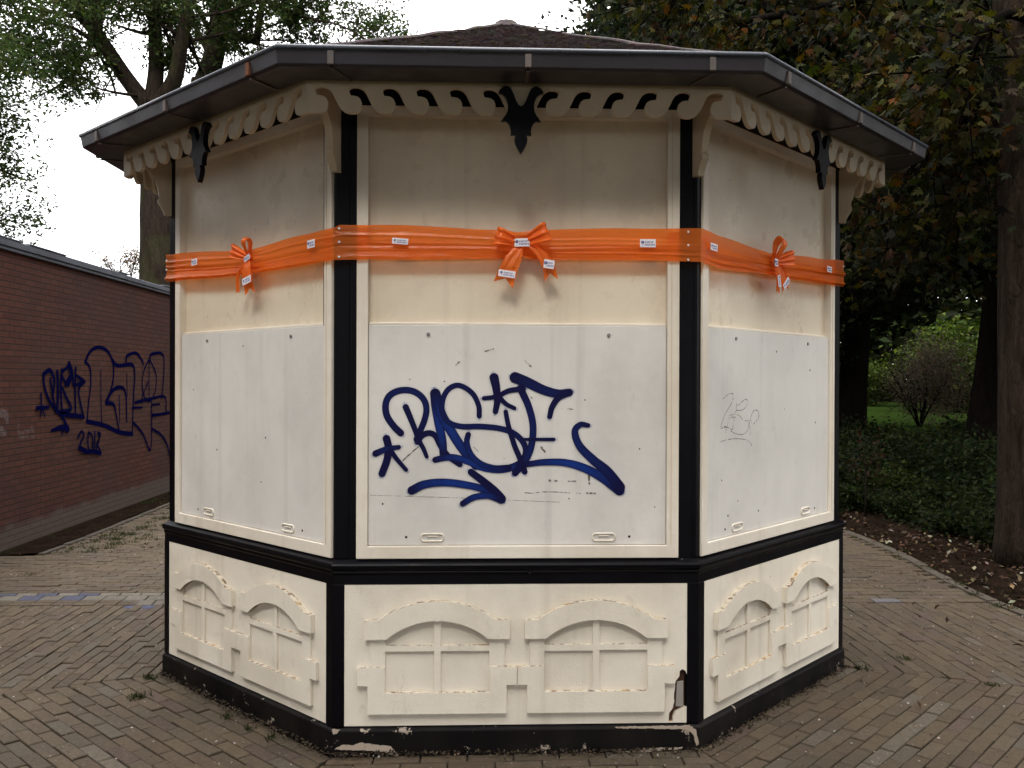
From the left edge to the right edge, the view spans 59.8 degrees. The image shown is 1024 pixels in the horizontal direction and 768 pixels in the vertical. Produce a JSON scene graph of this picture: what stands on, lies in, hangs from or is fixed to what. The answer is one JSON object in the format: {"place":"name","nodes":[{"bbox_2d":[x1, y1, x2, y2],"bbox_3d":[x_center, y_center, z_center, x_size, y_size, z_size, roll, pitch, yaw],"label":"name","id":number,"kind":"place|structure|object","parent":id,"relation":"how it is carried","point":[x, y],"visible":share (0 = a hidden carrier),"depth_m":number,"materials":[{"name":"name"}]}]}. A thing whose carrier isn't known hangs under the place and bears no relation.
{"place":"outdoors","nodes":[
{"label":"outdoors","id":0,"kind":"place"},
{"bbox_2d":[0,0,976,342],"label":"sky","id":1,"kind":"structure","parent":0,"point":[99,208],"materials":[{"name":"white"}]},
{"bbox_2d":[0,505,1023,767],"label":"paving","id":2,"kind":"structure","parent":0,"point":[868,713],"depth_m":4.69,"materials":[{"name":"brick"}]},
{"bbox_2d":[78,19,928,759],"bbox_3d":[-0.045,-0.356,5.859,4.660,4.069,4.660,0,0,-2],"label":"kiosk","id":3,"kind":"object","parent":2,"relation":"on","point":[462,505],"visible":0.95,"depth_m":3.98,"materials":[{"name":"beige wood"}]},
{"bbox_2d":[165,222,845,294],"bbox_3d":[0.010,-0.582,4.449,3.843,0.319,1.173,0,0,-2],"label":"plastic ribbon","id":4,"kind":"object","parent":3,"relation":"attached to","point":[542,244],"visible":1,"depth_m":3.95,"materials":[{"name":"orange plastic"}]},
{"bbox_2d":[0,554,1022,767],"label":"grit","id":5,"kind":"object","parent":2,"relation":"on","point":[308,745],"visible":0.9,"depth_m":4.08,"materials":[{"name":"gravel"}]},
{"bbox_2d":[867,401,966,435],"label":"ground","id":6,"kind":"structure","parent":0,"point":[872,410],"depth_m":43.69,"materials":[{"name":"green plant"}]},
{"bbox_2d":[0,23,67,246],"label":"ash tree","id":7,"kind":"object","parent":6,"relation":"on","point":[10,66],"visible":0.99,"depth_m":14.21,"materials":[{"name":"green plant"}]},
{"bbox_2d":[0,235,169,551],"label":"brick building","id":8,"kind":"structure","parent":6,"relation":"on","point":[84,391],"depth_m":10.01,"materials":[{"name":"brown brick"}]},
{"bbox_2d":[86,243,139,277],"bbox_3d":[-14.867,-1.990,33.894,2.497,6.885,1.324,0,0,-2],"label":"tree","id":9,"kind":"object","parent":6,"relation":"on","point":[126,261],"visible":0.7,"depth_m":33.85,"materials":[{"name":"green plant"}]},
{"bbox_2d":[0,0,317,285],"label":"ash tree","id":10,"kind":"object","parent":6,"relation":"on","point":[72,55],"visible":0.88,"depth_m":19.75,"materials":[{"name":"green plant"}]},
{"bbox_2d":[162,0,417,81],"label":"ash tree","id":11,"kind":"object","parent":6,"relation":"on","point":[293,26],"visible":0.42,"depth_m":22.00,"materials":[{"name":"green plant"}]},
{"bbox_2d":[0,507,1023,767],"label":"joint sand","id":12,"kind":"structure","parent":6,"relation":"on","point":[150,509],"depth_m":8.45,"materials":[{"name":"grey sand"}]},
{"bbox_2d":[0,491,169,554],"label":"soil strip","id":13,"kind":"object","parent":12,"relation":"on","point":[40,544],"visible":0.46,"depth_m":9.78,"materials":[{"name":"brown soil"}]},
{"bbox_2d":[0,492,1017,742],"bbox_3d":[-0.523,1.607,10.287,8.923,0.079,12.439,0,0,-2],"label":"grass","id":14,"kind":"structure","parent":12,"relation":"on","point":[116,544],"depth_m":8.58,"materials":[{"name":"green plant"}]},
{"bbox_2d":[38,502,1023,617],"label":"kerb","id":15,"kind":"structure","parent":12,"relation":"on","point":[985,597],"depth_m":8.34,"materials":[{"name":"concrete"}]},
{"bbox_2d":[839,425,903,516],"bbox_3d":[4.149,1.055,10.474,0.839,1.158,0.530,0,0,30],"label":"sapling","id":16,"kind":"object","parent":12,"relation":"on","point":[866,476],"visible":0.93,"depth_m":10.41,"materials":[{"name":"green plant"}]},
{"bbox_2d":[839,452,913,512],"bbox_3d":[4.066,1.211,11.596,1.780,0.877,2.101,0,0,-3],"label":"shrub","id":17,"kind":"object","parent":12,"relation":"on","point":[852,474],"visible":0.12,"depth_m":11.42,"materials":[{"name":"green plant"}]},
{"bbox_2d":[842,456,932,501],"bbox_3d":[4.892,1.278,11.500,1.182,0.711,1.176,0,0,-19],"label":"shrub","id":18,"kind":"object","parent":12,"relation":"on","point":[900,481],"visible":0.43,"depth_m":11.25,"materials":[{"name":"green plant"}]},
{"bbox_2d":[778,0,997,444],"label":"woodland tree","id":19,"kind":"object","parent":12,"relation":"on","point":[982,411],"visible":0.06,"depth_m":14.08,"materials":[{"name":"green plant"}]},
{"bbox_2d":[839,435,968,495],"bbox_3d":[5.256,1.174,11.926,2.163,0.985,1.980,0,0,-33],"label":"shrub","id":20,"kind":"object","parent":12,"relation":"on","point":[911,456],"visible":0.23,"depth_m":11.94,"materials":[{"name":"green plant"}]},
{"bbox_2d":[853,486,955,525],"bbox_3d":[4.563,1.383,10.265,1.228,0.512,1.040,0,0,-36],"label":"shrub","id":21,"kind":"object","parent":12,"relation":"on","point":[907,501],"visible":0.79,"depth_m":10.08,"materials":[{"name":"green plant"}]},
{"bbox_2d":[903,438,996,507],"bbox_3d":[5.925,1.181,10.856,2.160,0.983,1.977,0,0,25],"label":"shrub","id":22,"kind":"object","parent":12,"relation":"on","point":[949,475],"visible":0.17,"depth_m":11.10,"materials":[{"name":"green plant"}]},
{"bbox_2d":[534,0,841,233],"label":"woodland tree","id":23,"kind":"object","parent":6,"relation":"on","point":[598,20],"visible":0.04,"depth_m":23.70,"materials":[{"name":"green plant"}]},
{"bbox_2d":[571,0,844,243],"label":"woodland tree","id":24,"kind":"object","parent":6,"relation":"on","point":[587,16],"visible":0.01,"depth_m":34.67,"materials":[{"name":"green plant"}]},
{"bbox_2d":[584,1,982,402],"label":"woodland","id":25,"kind":"object","parent":6,"relation":"on","point":[971,306],"visible":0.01,"depth_m":74.12,"materials":[{"name":"green plant"}]},
{"bbox_2d":[615,0,969,312],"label":"woodland tree","id":26,"kind":"object","parent":6,"relation":"on","point":[915,294],"visible":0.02,"depth_m":19.36,"materials":[{"name":"green plant"}]},
{"bbox_2d":[641,3,984,335],"bbox_3d":[7.748,-6.337,27.397,12.571,16.005,12.518,0,0,43],"label":"woodland tree","id":27,"kind":"object","parent":6,"relation":"on","point":[898,306],"visible":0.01,"depth_m":24.86,"materials":[{"name":"green plant"}]},
{"bbox_2d":[839,354,907,405],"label":"shrub","id":28,"kind":"object","parent":6,"relation":"on","point":[874,380],"visible":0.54,"depth_m":61.00,"materials":[{"name":"green plant"}]},
{"bbox_2d":[868,325,975,425],"bbox_3d":[15.494,-0.181,33.840,4.911,4.142,4.743,0,0,-31],"label":"shrub","id":29,"kind":"object","parent":6,"relation":"on","point":[915,391],"visible":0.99,"depth_m":33.70,"materials":[{"name":"green plant"}]},
{"bbox_2d":[872,324,978,412],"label":"shrub","id":30,"kind":"object","parent":6,"relation":"on","point":[963,354],"visible":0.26,"depth_m":49.06,"materials":[{"name":"green plant"}]},
{"bbox_2d":[878,301,981,407],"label":"shrub","id":31,"kind":"object","parent":6,"relation":"on","point":[966,327],"visible":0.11,"depth_m":57.02,"materials":[{"name":"green plant"}]},
{"bbox_2d":[944,1,985,282],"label":"woodland tree","id":32,"kind":"object","parent":6,"relation":"on","point":[983,205],"visible":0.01,"depth_m":22.47,"materials":[{"name":"green plant"}]},
{"bbox_2d":[838,441,1023,608],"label":"soil bed","id":33,"kind":"object","parent":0,"point":[965,568],"visible":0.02,"depth_m":8.46,"materials":[{"name":"brown soil"}]},
{"bbox_2d":[563,0,977,371],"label":"evergreen tree","id":34,"kind":"object","parent":33,"relation":"on","point":[877,310],"visible":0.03,"depth_m":17.43,"materials":[{"name":"green plant"}]},
{"bbox_2d":[575,0,1023,568],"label":"chestnut tree","id":35,"kind":"object","parent":33,"relation":"on","point":[939,114],"visible":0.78,"depth_m":7.88,"materials":[{"name":"green plant"}]},
{"bbox_2d":[685,0,997,432],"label":"woodland tree","id":36,"kind":"object","parent":33,"relation":"on","point":[853,387],"visible":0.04,"depth_m":16.85,"materials":[{"name":"green plant"}]},
{"bbox_2d":[839,483,860,515],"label":"shrub","id":37,"kind":"object","parent":33,"relation":"on","point":[841,510],"visible":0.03,"depth_m":10.73,"materials":[{"name":"green plant"}]},
{"bbox_2d":[839,414,874,436],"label":"shrub","id":38,"kind":"object","parent":33,"relation":"on","point":[843,426],"visible":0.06,"depth_m":16.29,"materials":[{"name":"green plant"}]},
{"bbox_2d":[839,424,875,448],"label":"shrub","id":39,"kind":"object","parent":33,"relation":"on","point":[852,439],"visible":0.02,"depth_m":14.40,"materials":[{"name":"green plant"}]},
{"bbox_2d":[839,433,891,484],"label":"shrub","id":40,"kind":"object","parent":33,"relation":"on","point":[850,450],"visible":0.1,"depth_m":12.19,"materials":[{"name":"green plant"}]},
{"bbox_2d":[839,436,903,464],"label":"shrub","id":41,"kind":"object","parent":33,"relation":"on","point":[849,443],"visible":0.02,"depth_m":13.39,"materials":[{"name":"green plant"}]},
{"bbox_2d":[839,481,904,514],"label":"shrub","id":42,"kind":"object","parent":33,"relation":"on","point":[860,492],"visible":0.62,"depth_m":10.89,"materials":[{"name":"green plant"}]},
{"bbox_2d":[840,416,907,442],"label":"shrub","id":43,"kind":"object","parent":33,"relation":"on","point":[858,423],"visible":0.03,"depth_m":15.86,"materials":[{"name":"green plant"}]},
{"bbox_2d":[867,417,914,435],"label":"shrub","id":44,"kind":"object","parent":33,"relation":"on","point":[885,425],"visible":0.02,"depth_m":17.13,"materials":[{"name":"green plant"}]},
{"bbox_2d":[880,430,944,454],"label":"shrub","id":45,"kind":"object","parent":33,"relation":"on","point":[915,442],"visible":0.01,"depth_m":14.31,"materials":[{"name":"green plant"}]},
{"bbox_2d":[849,423,989,480],"bbox_3d":[5.942,1.128,12.874,2.380,1.084,2.179,0,0,7],"label":"shrub","id":46,"kind":"object","parent":33,"relation":"on","point":[941,438],"visible":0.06,"depth_m":12.98,"materials":[{"name":"green plant"}]},
{"bbox_2d":[887,424,963,436],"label":"shrub","id":47,"kind":"object","parent":33,"relation":"on","point":[926,433],"visible":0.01,"depth_m":15.53,"materials":[{"name":"green plant"}]},
{"bbox_2d":[839,507,1023,719],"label":"fallen leaves","id":48,"kind":"object","parent":33,"relation":"on","point":[974,580],"visible":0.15,"depth_m":8.36,"materials":[{"name":"brown plant"}]},
{"bbox_2d":[901,412,967,435],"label":"shrub","id":49,"kind":"object","parent":33,"relation":"on","point":[962,424],"visible":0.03,"depth_m":17.53,"materials":[{"name":"green plant"}]},
{"bbox_2d":[900,478,990,514],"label":"shrub","id":50,"kind":"object","parent":33,"relation":"on","point":[944,487],"visible":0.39,"depth_m":10.62,"materials":[{"name":"green plant"}]},
{"bbox_2d":[898,499,994,536],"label":"shrub","id":51,"kind":"object","parent":33,"relation":"on","point":[949,514],"visible":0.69,"depth_m":9.32,"materials":[{"name":"green plant"}]},
{"bbox_2d":[915,432,996,477],"bbox_3d":[6.610,1.158,12.099,2.260,1.029,2.069,0,0,14],"label":"shrub","id":52,"kind":"object","parent":33,"relation":"on","point":[978,447],"visible":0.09,"depth_m":12.05,"materials":[{"name":"green plant"}]},
{"bbox_2d":[937,489,995,515],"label":"shrub","id":53,"kind":"object","parent":33,"relation":"on","point":[990,498],"visible":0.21,"depth_m":9.73,"materials":[{"name":"green plant"}]},
{"bbox_2d":[950,510,994,545],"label":"shrub","id":54,"kind":"object","parent":33,"relation":"on","point":[987,530],"visible":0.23,"depth_m":8.80,"materials":[{"name":"green plant"}]},
{"bbox_2d":[969,452,996,488],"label":"shrub","id":55,"kind":"object","parent":33,"relation":"on","point":[985,481],"visible":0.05,"depth_m":10.75,"materials":[{"name":"green plant"}]},
{"bbox_2d":[977,448,996,495],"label":"shrub","id":56,"kind":"object","parent":33,"relation":"on","point":[990,481],"visible":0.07,"depth_m":10.44,"materials":[{"name":"green plant"}]}
]}

